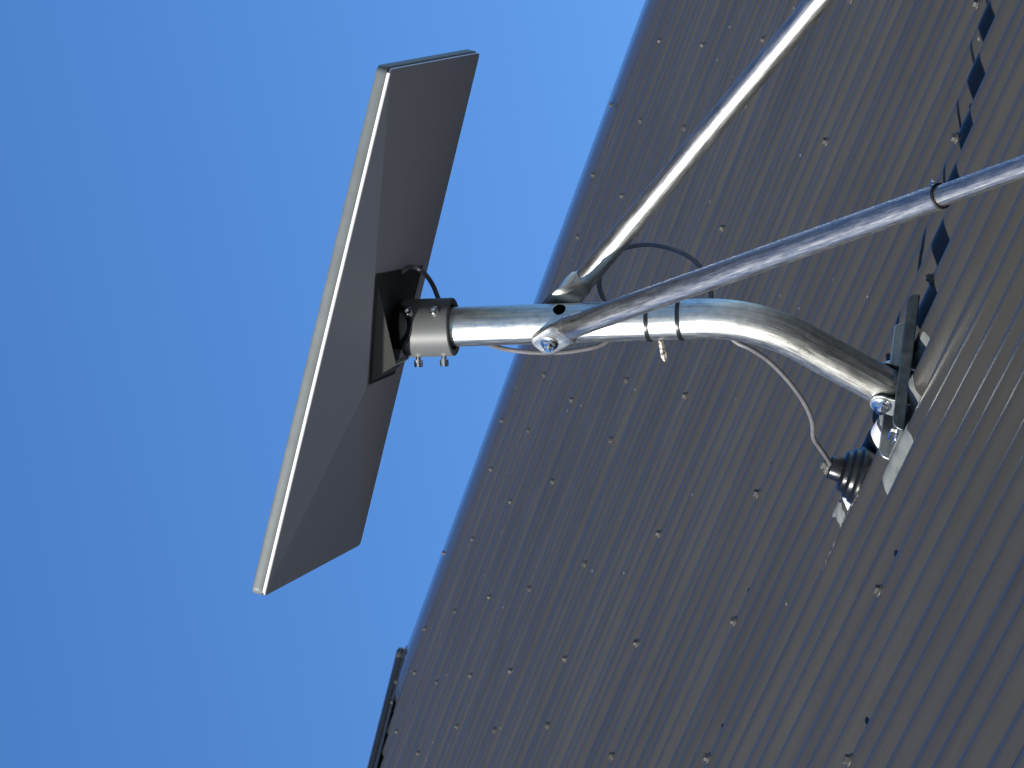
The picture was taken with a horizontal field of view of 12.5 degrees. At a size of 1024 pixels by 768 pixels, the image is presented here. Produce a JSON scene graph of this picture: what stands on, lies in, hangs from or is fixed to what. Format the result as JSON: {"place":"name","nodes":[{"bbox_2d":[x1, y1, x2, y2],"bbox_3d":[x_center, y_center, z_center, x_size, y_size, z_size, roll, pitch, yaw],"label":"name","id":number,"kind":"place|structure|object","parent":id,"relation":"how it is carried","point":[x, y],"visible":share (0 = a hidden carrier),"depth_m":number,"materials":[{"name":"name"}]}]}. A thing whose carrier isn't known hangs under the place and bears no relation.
{"place":"outdoors","nodes":[
{"label":"outdoors","id":0,"kind":"place"},
{"bbox_2d":[0,0,644,767],"label":"sky","id":1,"kind":"structure","parent":0,"point":[175,175],"materials":[{"name":"blue"}]},
{"label":"ground","id":2,"kind":"structure","parent":0,"visible":0},
{"bbox_2d":[367,0,1023,767],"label":"shed","id":3,"kind":"structure","parent":2,"relation":"on","point":[629,572],"depth_m":6.60,"materials":[{"name":"paint"}]},
{"bbox_2d":[448,0,1023,459],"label":"antenna mast","id":4,"kind":"object","parent":3,"relation":"attached to","point":[560,318],"visible":1,"depth_m":5.15,"materials":[{"name":"silver metal"}]},
{"bbox_2d":[252,49,478,594],"bbox_3d":[-0.160,-0.076,5.224,0.383,0.189,0.577,-21,-70,-73],"label":"satellite dish","id":5,"kind":"object","parent":4,"relation":"attached to","point":[379,322],"visible":1,"depth_m":5.15,"materials":[{"name":"grey plastic"},{"name":"white plastic"}]},
{"bbox_2d":[401,242,831,465],"bbox_3d":[0.123,-0.022,5.299,0.118,0.435,0.362,-70,-25,-50],"label":"cable","id":6,"kind":"object","parent":5,"relation":"attached to","point":[765,358],"visible":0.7,"depth_m":5.24,"materials":[{"name":"black rubber"}]},
{"bbox_2d":[643,313,652,341],"bbox_3d":[0.152,-0.072,5.191,0.048,0.008,0.051,0,-90,-74],"label":"cable tie","id":7,"kind":"object","parent":4,"relation":"attached to","point":[645,326],"visible":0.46,"depth_m":5.17,"materials":[{"name":"black plastic"}]},
{"bbox_2d":[658,341,666,361],"bbox_3d":[0.167,-0.036,5.189,0.004,0.009,0.023,0,-90,-74],"label":"tape scrap","id":8,"kind":"object","parent":4,"relation":"hanging from","point":[663,353],"visible":1,"depth_m":5.19,"materials":[{"name":"white plastic"}]},
{"bbox_2d":[675,302,684,340],"bbox_3d":[0.186,-0.071,5.182,0.048,0.008,0.048,-68,-27,-53],"label":"cable tie","id":9,"kind":"object","parent":4,"relation":"attached to","point":[678,333],"visible":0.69,"depth_m":5.16,"materials":[{"name":"black plastic"}]},
{"bbox_2d":[832,496,844,525],"bbox_3d":[0.387,0.157,5.470,0.048,0.035,0.114,73,-157,-45],"label":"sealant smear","id":10,"kind":"object","parent":3,"relation":"on","point":[838,513],"visible":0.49,"depth_m":5.47},
{"bbox_2d":[820,417,880,513],"bbox_3d":[0.403,0.105,5.396,0.136,0.084,0.094,74,-157,-44],"label":"cable boot","id":11,"kind":"object","parent":3,"relation":"on","point":[847,472],"visible":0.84,"depth_m":5.36,"materials":[{"name":"black rubber"}]},
{"bbox_2d":[879,415,882,425],"bbox_3d":[0.431,0.042,5.326,0.055,0.037,0.087,72,-156,-48],"label":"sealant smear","id":12,"kind":"object","parent":3,"relation":"on","point":[881,417],"visible":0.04,"depth_m":5.34},
{"bbox_2d":[882,331,929,494],"bbox_3d":[0.437,0.038,5.198,0.100,0.063,0.191,74,-157,-45],"label":"metal mounting plate","id":13,"kind":"object","parent":3,"relation":"on","point":[899,454],"visible":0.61,"depth_m":5.17,"materials":[{"name":"silver metal"}]}
]}

